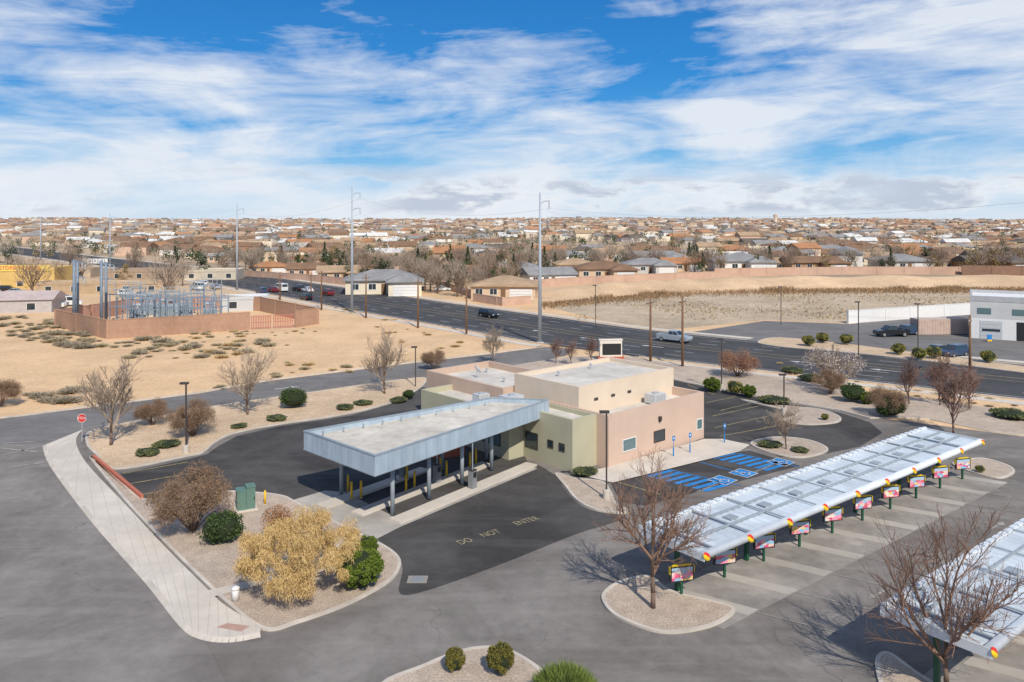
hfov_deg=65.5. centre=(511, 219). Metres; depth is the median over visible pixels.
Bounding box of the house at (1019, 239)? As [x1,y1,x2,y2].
[1009,238,1023,242]
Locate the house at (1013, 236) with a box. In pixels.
[1010,234,1022,238]
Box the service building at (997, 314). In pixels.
[970,289,1023,340]
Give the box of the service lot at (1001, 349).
[687,315,1023,363]
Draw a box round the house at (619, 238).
[614,235,622,241]
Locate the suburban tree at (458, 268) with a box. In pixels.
[444,259,472,296]
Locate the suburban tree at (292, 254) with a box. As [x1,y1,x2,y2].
[288,249,301,262]
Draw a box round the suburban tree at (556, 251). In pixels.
[546,244,562,258]
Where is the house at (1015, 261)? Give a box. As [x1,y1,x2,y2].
[951,255,1023,266]
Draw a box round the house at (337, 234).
[328,232,349,237]
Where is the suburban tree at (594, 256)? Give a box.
[585,247,603,260]
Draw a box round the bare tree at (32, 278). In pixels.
[13,255,51,290]
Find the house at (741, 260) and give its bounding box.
[706,253,778,270]
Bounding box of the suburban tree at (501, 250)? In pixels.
[492,245,509,261]
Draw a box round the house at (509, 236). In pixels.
[499,234,517,240]
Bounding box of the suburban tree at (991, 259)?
[976,247,996,264]
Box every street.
[0,347,574,443]
[0,386,297,681]
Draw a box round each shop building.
[0,265,72,288]
[35,280,174,293]
[75,266,99,277]
[107,267,203,279]
[182,268,244,279]
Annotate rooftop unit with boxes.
[472,392,489,399]
[498,392,523,397]
[644,391,665,403]
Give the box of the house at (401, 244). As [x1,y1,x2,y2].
[388,241,417,256]
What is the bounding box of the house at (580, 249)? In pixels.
[572,246,592,253]
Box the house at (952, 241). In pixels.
[939,238,970,244]
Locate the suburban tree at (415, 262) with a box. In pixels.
[407,254,425,271]
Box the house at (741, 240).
[739,238,767,245]
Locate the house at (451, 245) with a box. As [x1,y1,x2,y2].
[433,245,465,246]
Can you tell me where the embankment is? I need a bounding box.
[531,275,1023,301]
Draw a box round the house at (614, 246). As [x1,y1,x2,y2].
[599,245,627,248]
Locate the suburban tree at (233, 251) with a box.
[227,248,242,267]
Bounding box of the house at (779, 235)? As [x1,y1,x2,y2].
[764,234,788,237]
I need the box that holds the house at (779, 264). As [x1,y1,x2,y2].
[773,257,783,266]
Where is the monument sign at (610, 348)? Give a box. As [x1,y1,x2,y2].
[597,338,623,358]
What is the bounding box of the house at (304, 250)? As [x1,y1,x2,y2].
[299,247,336,256]
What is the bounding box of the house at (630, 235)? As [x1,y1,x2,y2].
[621,234,645,241]
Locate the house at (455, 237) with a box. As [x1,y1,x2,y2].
[452,236,471,241]
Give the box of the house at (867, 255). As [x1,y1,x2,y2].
[863,250,889,264]
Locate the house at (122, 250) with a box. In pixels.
[114,247,150,255]
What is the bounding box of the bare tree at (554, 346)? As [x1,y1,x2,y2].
[547,336,563,358]
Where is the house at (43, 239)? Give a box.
[33,238,65,245]
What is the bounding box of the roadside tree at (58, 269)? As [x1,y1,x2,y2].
[45,260,65,277]
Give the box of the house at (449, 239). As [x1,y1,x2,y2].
[434,236,451,241]
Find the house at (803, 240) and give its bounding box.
[796,239,815,241]
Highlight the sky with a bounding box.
[0,0,1023,219]
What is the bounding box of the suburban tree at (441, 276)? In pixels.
[426,267,447,293]
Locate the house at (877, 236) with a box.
[863,235,893,238]
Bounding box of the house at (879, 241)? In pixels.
[877,239,899,244]
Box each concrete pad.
[664,471,1006,628]
[924,631,1023,681]
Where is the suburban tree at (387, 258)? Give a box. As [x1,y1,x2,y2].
[374,253,396,268]
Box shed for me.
[0,290,66,313]
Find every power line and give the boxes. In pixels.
[463,288,646,301]
[486,290,647,300]
[555,229,1010,242]
[685,299,942,318]
[686,301,913,319]
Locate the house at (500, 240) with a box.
[483,238,502,244]
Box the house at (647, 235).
[644,234,659,239]
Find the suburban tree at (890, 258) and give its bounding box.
[887,248,894,266]
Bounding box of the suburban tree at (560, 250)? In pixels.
[557,248,567,259]
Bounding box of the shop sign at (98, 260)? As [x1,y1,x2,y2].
[82,259,107,263]
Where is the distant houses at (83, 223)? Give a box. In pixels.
[0,216,1023,239]
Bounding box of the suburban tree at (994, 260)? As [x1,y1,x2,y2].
[985,248,1005,265]
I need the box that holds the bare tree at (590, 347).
[584,334,600,359]
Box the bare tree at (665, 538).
[594,442,715,608]
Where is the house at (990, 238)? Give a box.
[980,236,997,241]
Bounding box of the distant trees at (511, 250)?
[0,216,1023,263]
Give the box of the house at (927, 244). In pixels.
[903,243,935,245]
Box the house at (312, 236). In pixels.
[301,235,332,239]
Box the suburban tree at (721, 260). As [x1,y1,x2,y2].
[715,253,728,267]
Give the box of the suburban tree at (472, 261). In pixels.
[468,254,480,264]
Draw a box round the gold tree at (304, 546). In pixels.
[230,503,361,604]
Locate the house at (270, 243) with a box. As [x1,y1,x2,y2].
[250,241,277,246]
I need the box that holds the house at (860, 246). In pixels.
[841,245,878,249]
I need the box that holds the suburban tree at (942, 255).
[933,247,951,261]
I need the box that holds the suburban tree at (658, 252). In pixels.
[648,245,666,258]
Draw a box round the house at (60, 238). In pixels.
[56,236,77,243]
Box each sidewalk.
[8,254,1023,405]
[15,246,1023,362]
[46,430,260,636]
[583,439,748,481]
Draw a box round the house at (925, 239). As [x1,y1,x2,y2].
[911,238,939,243]
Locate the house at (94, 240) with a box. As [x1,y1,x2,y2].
[80,239,104,247]
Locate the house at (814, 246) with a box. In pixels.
[785,243,821,255]
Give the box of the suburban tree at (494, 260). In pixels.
[479,253,501,270]
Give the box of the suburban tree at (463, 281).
[454,274,469,296]
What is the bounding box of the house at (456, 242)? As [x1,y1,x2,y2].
[448,241,471,244]
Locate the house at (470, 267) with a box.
[454,265,500,280]
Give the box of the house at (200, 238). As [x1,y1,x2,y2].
[184,236,216,241]
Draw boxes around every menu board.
[669,563,694,593]
[713,547,736,577]
[753,532,775,561]
[789,518,810,546]
[822,506,842,532]
[853,495,872,520]
[881,484,899,508]
[907,474,925,497]
[932,465,948,487]
[954,457,970,478]
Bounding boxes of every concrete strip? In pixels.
[674,589,757,614]
[709,570,796,594]
[749,554,831,575]
[782,539,863,558]
[814,526,892,543]
[842,513,918,529]
[872,502,943,517]
[900,492,965,505]
[925,482,986,494]
[949,473,1006,484]
[963,657,1023,679]
[1011,636,1023,644]
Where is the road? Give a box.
[1,246,1023,398]
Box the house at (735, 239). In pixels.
[713,237,738,244]
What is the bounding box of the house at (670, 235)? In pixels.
[667,234,690,240]
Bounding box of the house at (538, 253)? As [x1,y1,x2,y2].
[526,248,551,263]
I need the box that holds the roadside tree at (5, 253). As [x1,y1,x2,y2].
[0,249,18,264]
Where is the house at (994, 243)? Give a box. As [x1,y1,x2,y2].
[983,242,1014,249]
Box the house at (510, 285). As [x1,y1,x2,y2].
[468,275,537,298]
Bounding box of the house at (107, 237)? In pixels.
[101,236,130,240]
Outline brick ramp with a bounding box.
[218,623,248,630]
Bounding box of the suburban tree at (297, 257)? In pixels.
[294,252,308,262]
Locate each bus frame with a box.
[108,288,130,319]
[116,292,133,318]
[121,290,133,318]
[124,282,140,313]
[125,291,144,318]
[131,283,146,307]
[133,294,155,317]
[139,292,160,317]
[146,290,161,316]
[149,289,168,303]
[152,291,174,316]
[164,293,186,314]
[165,290,179,315]
[172,294,191,315]
[179,288,201,315]
[186,292,201,314]
[189,280,204,306]
[190,292,214,314]
[196,285,215,314]
[202,279,222,312]
[209,296,221,313]
[210,292,229,312]
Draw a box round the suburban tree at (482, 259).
[472,251,494,267]
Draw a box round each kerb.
[0,347,529,417]
[8,253,1023,399]
[27,248,1023,364]
[42,445,260,642]
[85,377,425,469]
[89,456,400,631]
[382,645,542,681]
[513,356,1023,435]
[555,472,628,513]
[601,575,734,633]
[740,399,840,424]
[750,436,827,457]
[758,337,1023,372]
[875,651,932,681]
[952,457,1014,478]
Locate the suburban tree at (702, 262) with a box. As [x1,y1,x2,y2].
[700,253,707,271]
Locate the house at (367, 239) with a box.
[360,238,375,241]
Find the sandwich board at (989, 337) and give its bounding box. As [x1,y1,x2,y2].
[987,335,991,340]
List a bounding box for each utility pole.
[278,272,283,299]
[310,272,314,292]
[317,270,323,309]
[362,274,369,317]
[414,278,421,327]
[462,285,470,333]
[647,297,653,360]
[679,296,685,365]
[968,315,971,372]
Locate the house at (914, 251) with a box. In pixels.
[903,247,927,254]
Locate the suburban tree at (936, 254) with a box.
[929,247,948,265]
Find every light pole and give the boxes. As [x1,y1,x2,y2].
[179,382,188,453]
[411,346,416,386]
[593,285,596,326]
[599,410,609,499]
[717,339,723,390]
[779,373,786,414]
[855,301,859,357]
[914,303,919,347]
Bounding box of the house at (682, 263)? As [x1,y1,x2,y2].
[658,255,704,270]
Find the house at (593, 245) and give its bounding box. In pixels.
[577,244,603,247]
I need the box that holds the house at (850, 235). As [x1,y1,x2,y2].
[843,233,861,239]
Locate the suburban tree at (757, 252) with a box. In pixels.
[748,249,762,255]
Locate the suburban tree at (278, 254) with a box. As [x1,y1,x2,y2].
[274,246,289,262]
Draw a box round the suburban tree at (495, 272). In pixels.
[490,268,506,276]
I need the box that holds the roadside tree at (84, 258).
[72,254,95,275]
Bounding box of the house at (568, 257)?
[564,250,587,258]
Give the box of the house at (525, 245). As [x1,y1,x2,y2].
[506,244,530,251]
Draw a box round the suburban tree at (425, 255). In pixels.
[415,251,427,258]
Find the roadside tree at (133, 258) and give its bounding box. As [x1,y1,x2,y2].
[125,250,146,267]
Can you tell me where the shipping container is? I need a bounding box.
[910,317,967,334]
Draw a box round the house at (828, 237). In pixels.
[811,236,835,239]
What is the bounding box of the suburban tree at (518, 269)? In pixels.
[505,261,521,276]
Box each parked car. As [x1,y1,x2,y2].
[0,285,13,290]
[5,288,26,290]
[117,289,135,295]
[255,287,267,292]
[267,287,278,291]
[292,285,303,290]
[298,293,312,299]
[301,287,313,291]
[322,289,334,295]
[434,286,450,290]
[478,308,498,317]
[898,324,916,334]
[924,344,944,349]
[941,343,968,357]
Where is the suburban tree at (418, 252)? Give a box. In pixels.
[415,248,425,275]
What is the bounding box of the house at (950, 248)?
[926,247,963,255]
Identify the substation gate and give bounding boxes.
[251,314,293,328]
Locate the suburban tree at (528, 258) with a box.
[520,246,538,262]
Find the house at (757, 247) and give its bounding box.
[745,246,771,248]
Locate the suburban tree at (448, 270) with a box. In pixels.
[440,265,452,287]
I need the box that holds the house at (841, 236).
[829,234,848,238]
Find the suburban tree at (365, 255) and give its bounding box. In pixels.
[356,250,371,261]
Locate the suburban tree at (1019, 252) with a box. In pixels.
[1010,247,1023,258]
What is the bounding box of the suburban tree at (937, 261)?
[930,254,943,266]
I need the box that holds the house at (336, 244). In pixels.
[303,242,344,248]
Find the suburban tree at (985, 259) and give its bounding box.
[976,253,993,264]
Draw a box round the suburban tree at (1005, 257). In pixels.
[994,248,1012,265]
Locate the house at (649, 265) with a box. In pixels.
[620,258,678,273]
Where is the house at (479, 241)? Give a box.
[468,240,482,244]
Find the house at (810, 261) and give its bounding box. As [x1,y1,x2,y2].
[779,253,852,266]
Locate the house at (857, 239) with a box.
[852,237,877,244]
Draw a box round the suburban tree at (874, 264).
[868,257,877,266]
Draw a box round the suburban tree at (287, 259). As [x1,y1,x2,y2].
[280,253,293,262]
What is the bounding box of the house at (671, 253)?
[628,250,687,259]
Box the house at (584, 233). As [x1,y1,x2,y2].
[573,230,593,240]
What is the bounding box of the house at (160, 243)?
[155,241,174,245]
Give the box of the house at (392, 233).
[376,231,396,237]
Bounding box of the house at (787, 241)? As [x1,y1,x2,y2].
[776,240,796,243]
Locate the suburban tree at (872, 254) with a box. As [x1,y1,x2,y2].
[869,249,880,257]
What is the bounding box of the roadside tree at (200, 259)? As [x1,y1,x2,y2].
[195,253,211,268]
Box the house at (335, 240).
[311,239,343,243]
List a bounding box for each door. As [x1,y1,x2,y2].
[272,268,285,272]
[381,284,385,293]
[393,285,416,295]
[501,289,504,296]
[509,289,531,298]
[617,272,633,274]
[659,267,673,272]
[690,265,702,270]
[755,265,772,267]
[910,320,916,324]
[915,263,931,266]
[980,320,1001,339]
[1017,322,1023,340]
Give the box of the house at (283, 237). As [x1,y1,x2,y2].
[278,234,296,239]
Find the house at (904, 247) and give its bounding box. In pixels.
[882,244,920,253]
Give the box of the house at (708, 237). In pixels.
[699,236,715,241]
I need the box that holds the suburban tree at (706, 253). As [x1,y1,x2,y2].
[698,247,717,271]
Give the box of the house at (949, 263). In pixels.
[921,253,956,266]
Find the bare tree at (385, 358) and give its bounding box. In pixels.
[357,325,408,393]
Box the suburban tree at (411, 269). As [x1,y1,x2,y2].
[407,260,423,274]
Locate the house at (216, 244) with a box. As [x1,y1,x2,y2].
[200,242,231,249]
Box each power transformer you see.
[129,303,145,317]
[143,297,157,316]
[157,298,177,316]
[180,298,190,315]
[202,302,217,313]
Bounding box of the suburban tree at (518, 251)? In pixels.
[513,249,526,260]
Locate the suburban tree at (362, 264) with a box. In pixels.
[357,258,374,271]
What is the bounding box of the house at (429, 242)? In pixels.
[418,241,444,244]
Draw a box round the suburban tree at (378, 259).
[372,253,389,267]
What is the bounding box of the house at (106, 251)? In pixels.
[103,244,117,252]
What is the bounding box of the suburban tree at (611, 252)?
[603,244,620,258]
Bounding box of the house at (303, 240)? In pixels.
[285,239,311,242]
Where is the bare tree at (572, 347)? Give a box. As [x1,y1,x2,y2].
[563,338,581,361]
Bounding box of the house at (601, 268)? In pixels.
[570,259,639,276]
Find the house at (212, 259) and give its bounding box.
[208,251,243,261]
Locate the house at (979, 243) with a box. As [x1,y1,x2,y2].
[970,242,988,249]
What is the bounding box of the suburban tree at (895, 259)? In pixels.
[885,255,898,265]
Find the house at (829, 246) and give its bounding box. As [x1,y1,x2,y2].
[820,244,858,249]
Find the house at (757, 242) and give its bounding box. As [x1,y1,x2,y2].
[750,240,775,245]
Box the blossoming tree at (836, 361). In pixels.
[801,341,866,389]
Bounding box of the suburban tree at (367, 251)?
[356,246,373,260]
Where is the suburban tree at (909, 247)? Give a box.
[902,245,917,256]
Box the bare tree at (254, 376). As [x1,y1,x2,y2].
[217,342,277,414]
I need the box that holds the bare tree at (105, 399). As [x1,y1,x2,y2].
[73,350,146,444]
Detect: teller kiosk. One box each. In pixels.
[399,466,405,476]
[432,455,441,482]
[468,443,476,488]
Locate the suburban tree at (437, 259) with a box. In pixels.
[427,251,446,267]
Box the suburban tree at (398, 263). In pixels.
[391,258,405,270]
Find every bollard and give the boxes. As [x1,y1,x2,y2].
[263,490,266,504]
[346,474,349,491]
[350,481,352,499]
[359,481,362,498]
[405,475,406,490]
[413,471,415,486]
[445,461,447,475]
[469,452,470,466]
[474,448,476,463]
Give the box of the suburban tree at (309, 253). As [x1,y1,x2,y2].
[303,250,318,261]
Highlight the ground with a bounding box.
[0,220,1023,435]
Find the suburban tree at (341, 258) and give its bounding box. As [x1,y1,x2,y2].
[336,250,349,264]
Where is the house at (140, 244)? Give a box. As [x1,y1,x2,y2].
[115,242,159,254]
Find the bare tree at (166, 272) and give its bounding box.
[143,252,190,295]
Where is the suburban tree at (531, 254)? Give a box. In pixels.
[527,242,537,264]
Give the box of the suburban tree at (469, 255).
[462,251,476,262]
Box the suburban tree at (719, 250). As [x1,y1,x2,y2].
[713,247,722,256]
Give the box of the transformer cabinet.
[233,482,257,512]
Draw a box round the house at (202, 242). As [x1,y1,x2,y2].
[194,241,227,244]
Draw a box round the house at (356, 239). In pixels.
[340,237,360,247]
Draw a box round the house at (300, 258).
[285,255,319,262]
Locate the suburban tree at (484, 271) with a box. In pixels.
[474,265,492,278]
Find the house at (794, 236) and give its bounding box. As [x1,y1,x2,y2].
[779,233,802,239]
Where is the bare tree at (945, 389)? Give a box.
[928,361,982,432]
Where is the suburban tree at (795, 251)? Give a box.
[788,245,802,255]
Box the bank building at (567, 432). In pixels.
[421,357,703,471]
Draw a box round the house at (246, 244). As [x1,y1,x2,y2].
[232,242,263,248]
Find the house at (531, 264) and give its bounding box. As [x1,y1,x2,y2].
[498,261,538,276]
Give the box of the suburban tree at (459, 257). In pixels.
[448,248,466,263]
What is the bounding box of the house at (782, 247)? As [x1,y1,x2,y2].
[767,246,818,255]
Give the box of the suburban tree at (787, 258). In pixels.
[778,248,799,266]
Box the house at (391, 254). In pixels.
[371,253,409,256]
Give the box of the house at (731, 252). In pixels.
[710,251,747,254]
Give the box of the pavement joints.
[47,435,241,636]
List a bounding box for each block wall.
[54,295,219,325]
[54,309,249,338]
[223,295,318,327]
[245,270,344,284]
[439,282,470,296]
[473,293,530,305]
[532,271,714,286]
[714,266,961,276]
[847,303,969,323]
[962,265,1023,275]
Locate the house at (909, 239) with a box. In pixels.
[892,238,927,243]
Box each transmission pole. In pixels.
[40,216,42,260]
[109,217,115,267]
[235,204,243,290]
[349,186,359,312]
[538,192,549,342]
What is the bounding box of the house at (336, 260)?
[331,254,371,264]
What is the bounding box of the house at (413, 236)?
[404,235,425,240]
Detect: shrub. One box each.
[0,322,11,326]
[0,377,25,405]
[6,321,22,324]
[20,391,37,395]
[26,326,44,329]
[30,390,57,397]
[35,394,63,402]
[40,319,53,324]
[40,338,59,342]
[44,328,68,333]
[46,396,72,403]
[48,394,84,403]
[49,336,69,341]
[52,340,69,345]
[55,387,83,394]
[56,342,67,346]
[67,341,92,345]
[67,396,84,402]
[68,385,92,392]
[71,343,89,348]
[74,330,88,335]
[78,333,91,336]
[78,343,97,347]
[79,337,96,341]
[94,342,110,346]
[119,354,138,358]
[131,335,154,340]
[131,349,150,354]
[131,396,171,424]
[135,446,159,455]
[143,345,156,349]
[143,459,241,531]
[149,337,174,342]
[151,439,181,447]
[152,342,162,345]
[161,342,177,346]
[164,395,220,435]
[177,345,193,350]
[183,343,203,347]
[191,352,212,357]
[199,509,245,543]
[203,348,217,352]
[210,350,224,353]
[213,353,230,358]
[222,342,234,345]
[230,342,245,345]
[230,422,246,428]
[231,350,243,354]
[234,348,257,352]
[252,340,267,344]
[255,337,272,341]
[260,504,293,538]
[261,342,277,346]
[266,413,287,420]
[272,373,283,377]
[278,387,307,406]
[299,365,310,369]
[301,361,315,365]
[336,403,353,409]
[336,546,385,588]
[339,363,352,367]
[353,399,372,404]
[357,535,378,549]
[389,396,407,402]
[403,390,414,397]
[419,347,446,368]
[444,646,465,671]
[485,640,514,673]
[531,657,598,681]
[572,466,597,475]
[702,377,721,390]
[717,347,761,376]
[727,380,742,392]
[740,384,756,396]
[756,440,782,447]
[757,394,791,403]
[780,366,803,373]
[791,446,809,452]
[797,373,822,380]
[801,335,815,344]
[811,367,847,393]
[815,332,829,341]
[821,413,828,419]
[839,334,853,343]
[839,382,866,400]
[859,391,871,403]
[864,384,911,415]
[874,397,905,415]
[890,342,906,353]
[909,347,926,358]
[925,346,941,357]
[975,465,985,471]
[979,350,997,361]
[988,407,1023,418]
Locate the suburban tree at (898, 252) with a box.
[892,246,908,253]
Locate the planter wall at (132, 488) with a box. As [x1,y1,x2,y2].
[92,455,143,498]
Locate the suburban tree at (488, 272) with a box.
[478,259,499,278]
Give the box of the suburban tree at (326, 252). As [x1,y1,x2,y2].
[319,241,329,261]
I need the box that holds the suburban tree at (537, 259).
[534,256,543,266]
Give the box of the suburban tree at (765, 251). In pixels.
[754,244,771,257]
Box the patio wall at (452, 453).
[431,445,464,457]
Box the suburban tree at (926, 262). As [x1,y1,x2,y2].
[922,257,935,266]
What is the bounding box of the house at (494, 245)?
[486,243,511,251]
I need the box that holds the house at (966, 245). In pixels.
[949,243,976,248]
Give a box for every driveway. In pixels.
[121,387,526,515]
[378,465,623,594]
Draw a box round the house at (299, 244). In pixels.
[281,242,310,246]
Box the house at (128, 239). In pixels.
[113,238,147,241]
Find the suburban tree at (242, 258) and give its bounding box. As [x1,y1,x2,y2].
[238,250,250,269]
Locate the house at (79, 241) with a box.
[66,237,94,244]
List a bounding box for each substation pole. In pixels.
[71,259,82,312]
[75,262,85,313]
[99,260,110,318]
[103,263,114,318]
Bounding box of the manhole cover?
[407,576,427,582]
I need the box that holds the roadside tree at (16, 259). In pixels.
[1,253,26,264]
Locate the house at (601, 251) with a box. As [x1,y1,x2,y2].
[590,248,625,259]
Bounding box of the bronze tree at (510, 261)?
[499,258,516,274]
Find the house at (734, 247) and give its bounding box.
[722,245,751,251]
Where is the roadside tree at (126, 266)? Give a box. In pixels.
[116,263,132,279]
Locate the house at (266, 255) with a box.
[261,253,274,260]
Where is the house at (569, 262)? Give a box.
[550,258,590,266]
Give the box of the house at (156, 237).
[132,236,158,238]
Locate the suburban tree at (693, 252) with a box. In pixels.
[686,250,702,271]
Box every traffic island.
[316,467,426,508]
[351,461,489,516]
[389,462,536,523]
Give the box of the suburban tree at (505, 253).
[497,245,510,261]
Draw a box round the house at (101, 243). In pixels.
[100,241,128,249]
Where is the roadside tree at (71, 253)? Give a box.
[59,244,81,264]
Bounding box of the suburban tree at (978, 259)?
[964,247,985,264]
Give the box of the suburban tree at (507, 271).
[498,264,515,275]
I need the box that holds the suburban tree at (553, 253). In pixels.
[546,248,561,261]
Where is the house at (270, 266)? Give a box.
[249,261,286,272]
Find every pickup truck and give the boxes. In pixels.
[656,329,692,342]
[873,325,910,336]
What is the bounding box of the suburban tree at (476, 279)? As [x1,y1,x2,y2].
[468,267,489,283]
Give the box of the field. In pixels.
[548,290,1021,328]
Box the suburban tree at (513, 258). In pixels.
[512,253,517,275]
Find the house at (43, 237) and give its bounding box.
[28,236,55,243]
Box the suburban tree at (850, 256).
[841,248,857,265]
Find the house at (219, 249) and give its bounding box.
[182,246,228,258]
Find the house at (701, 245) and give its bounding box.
[694,242,721,252]
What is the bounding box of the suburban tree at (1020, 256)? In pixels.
[1010,248,1023,257]
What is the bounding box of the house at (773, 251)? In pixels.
[760,250,806,255]
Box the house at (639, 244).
[623,243,650,246]
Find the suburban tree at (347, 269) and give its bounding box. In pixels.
[342,265,350,276]
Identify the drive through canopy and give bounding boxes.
[303,397,548,514]
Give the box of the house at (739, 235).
[734,232,760,244]
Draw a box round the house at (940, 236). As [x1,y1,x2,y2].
[932,235,954,239]
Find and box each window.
[26,303,35,309]
[136,273,141,277]
[207,273,212,277]
[229,301,236,307]
[353,284,358,289]
[368,283,375,289]
[475,288,482,293]
[482,433,500,446]
[489,289,496,294]
[525,430,537,449]
[547,439,552,448]
[559,443,564,451]
[583,271,588,275]
[622,436,635,452]
[654,428,664,442]
[696,418,702,429]
[732,263,737,267]
[977,308,990,313]
[1012,309,1023,315]
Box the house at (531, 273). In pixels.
[518,267,578,279]
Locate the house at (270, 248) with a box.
[262,247,287,252]
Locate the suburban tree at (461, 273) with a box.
[451,265,474,285]
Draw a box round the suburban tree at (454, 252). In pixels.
[447,246,462,258]
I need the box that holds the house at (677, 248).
[673,247,681,253]
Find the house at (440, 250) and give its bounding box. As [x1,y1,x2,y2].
[433,247,469,264]
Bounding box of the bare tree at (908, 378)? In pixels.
[893,355,926,403]
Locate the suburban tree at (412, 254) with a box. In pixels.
[398,249,415,267]
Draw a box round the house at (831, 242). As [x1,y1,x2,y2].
[817,240,856,245]
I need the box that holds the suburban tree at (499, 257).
[498,254,504,260]
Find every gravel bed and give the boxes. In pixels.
[87,378,425,467]
[96,461,397,626]
[388,648,540,681]
[515,356,1023,433]
[558,474,625,510]
[605,577,730,629]
[752,401,838,423]
[753,437,825,455]
[759,338,1023,371]
[880,654,927,681]
[969,458,1011,475]
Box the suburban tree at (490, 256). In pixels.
[479,250,494,263]
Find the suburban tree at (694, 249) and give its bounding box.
[687,246,698,256]
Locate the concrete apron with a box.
[294,468,536,537]
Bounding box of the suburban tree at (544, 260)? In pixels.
[541,247,549,266]
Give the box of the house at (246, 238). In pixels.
[234,235,255,241]
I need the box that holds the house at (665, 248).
[629,246,675,251]
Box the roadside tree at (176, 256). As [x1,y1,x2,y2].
[169,245,179,266]
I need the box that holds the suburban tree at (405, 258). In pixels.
[394,251,413,266]
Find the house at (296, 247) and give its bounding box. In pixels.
[285,246,301,252]
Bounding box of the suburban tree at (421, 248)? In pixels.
[415,247,432,255]
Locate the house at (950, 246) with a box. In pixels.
[932,245,969,249]
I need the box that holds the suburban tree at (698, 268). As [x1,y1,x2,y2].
[696,260,705,271]
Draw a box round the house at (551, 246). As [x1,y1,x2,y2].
[533,245,566,251]
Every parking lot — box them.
[49,357,1023,681]
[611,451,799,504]
[674,380,881,456]
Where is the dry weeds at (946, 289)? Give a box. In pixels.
[542,284,1023,308]
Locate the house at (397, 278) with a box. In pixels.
[342,266,424,295]
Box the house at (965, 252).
[960,250,1017,254]
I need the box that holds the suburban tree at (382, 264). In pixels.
[370,257,391,268]
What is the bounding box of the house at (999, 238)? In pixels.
[985,235,1001,240]
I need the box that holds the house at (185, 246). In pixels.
[159,244,197,254]
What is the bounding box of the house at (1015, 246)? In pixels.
[1000,243,1023,250]
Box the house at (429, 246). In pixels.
[417,244,447,249]
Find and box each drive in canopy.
[638,427,984,590]
[880,518,1023,681]
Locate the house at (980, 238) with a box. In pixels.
[960,236,988,241]
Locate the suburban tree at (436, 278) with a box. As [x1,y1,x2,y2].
[428,267,444,290]
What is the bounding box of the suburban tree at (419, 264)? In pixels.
[412,259,427,272]
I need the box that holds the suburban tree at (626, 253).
[618,247,634,260]
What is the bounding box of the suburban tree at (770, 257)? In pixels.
[764,253,774,259]
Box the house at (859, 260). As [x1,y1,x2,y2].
[830,247,863,266]
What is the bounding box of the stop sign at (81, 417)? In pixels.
[77,414,85,421]
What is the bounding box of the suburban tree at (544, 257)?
[537,253,550,264]
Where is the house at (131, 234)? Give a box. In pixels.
[120,234,143,235]
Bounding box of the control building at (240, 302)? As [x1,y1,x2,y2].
[222,293,268,311]
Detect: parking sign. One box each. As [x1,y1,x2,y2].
[672,436,674,455]
[689,433,691,452]
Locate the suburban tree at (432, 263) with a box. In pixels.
[418,259,442,290]
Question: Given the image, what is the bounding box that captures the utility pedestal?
[231,585,239,601]
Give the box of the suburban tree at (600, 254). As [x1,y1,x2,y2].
[589,249,606,260]
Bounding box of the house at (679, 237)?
[671,236,696,240]
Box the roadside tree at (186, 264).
[172,259,193,285]
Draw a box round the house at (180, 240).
[164,238,195,243]
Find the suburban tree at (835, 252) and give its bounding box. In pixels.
[827,247,841,258]
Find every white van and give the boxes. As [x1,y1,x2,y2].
[65,296,82,304]
[191,281,202,289]
[275,283,287,291]
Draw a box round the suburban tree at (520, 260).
[507,252,527,274]
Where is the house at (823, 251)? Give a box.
[821,249,833,255]
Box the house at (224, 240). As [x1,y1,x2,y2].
[210,240,235,242]
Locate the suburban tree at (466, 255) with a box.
[462,246,471,264]
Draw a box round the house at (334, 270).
[316,265,372,277]
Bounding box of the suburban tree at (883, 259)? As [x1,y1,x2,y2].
[874,255,887,266]
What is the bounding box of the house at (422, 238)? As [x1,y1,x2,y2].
[414,237,434,240]
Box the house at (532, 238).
[531,236,548,240]
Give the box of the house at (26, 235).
[21,233,42,242]
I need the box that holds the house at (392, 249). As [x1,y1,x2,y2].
[369,247,404,252]
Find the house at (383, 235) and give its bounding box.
[366,232,387,239]
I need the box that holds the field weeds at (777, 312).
[575,294,968,319]
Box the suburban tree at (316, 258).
[307,257,318,261]
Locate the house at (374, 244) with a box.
[355,242,379,247]
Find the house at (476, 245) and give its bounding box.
[466,243,494,249]
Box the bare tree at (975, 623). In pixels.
[857,497,1023,681]
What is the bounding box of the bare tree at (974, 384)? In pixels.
[953,359,985,406]
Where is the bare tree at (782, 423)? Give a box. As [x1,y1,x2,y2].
[757,396,801,448]
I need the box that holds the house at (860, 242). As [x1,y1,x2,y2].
[838,239,870,244]
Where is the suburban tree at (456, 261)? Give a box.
[446,258,465,272]
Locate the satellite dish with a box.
[475,366,480,377]
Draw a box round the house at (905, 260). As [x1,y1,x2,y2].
[865,254,935,266]
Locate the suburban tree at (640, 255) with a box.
[634,250,648,257]
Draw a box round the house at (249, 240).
[245,239,270,241]
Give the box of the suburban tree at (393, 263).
[377,254,402,268]
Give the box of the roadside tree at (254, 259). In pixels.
[243,251,262,270]
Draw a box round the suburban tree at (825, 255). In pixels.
[820,254,835,266]
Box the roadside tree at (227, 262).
[216,253,233,267]
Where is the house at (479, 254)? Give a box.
[475,252,510,264]
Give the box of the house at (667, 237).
[649,236,669,241]
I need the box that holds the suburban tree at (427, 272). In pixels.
[413,258,436,291]
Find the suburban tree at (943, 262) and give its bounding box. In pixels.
[938,258,947,266]
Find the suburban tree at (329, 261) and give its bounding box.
[319,253,336,264]

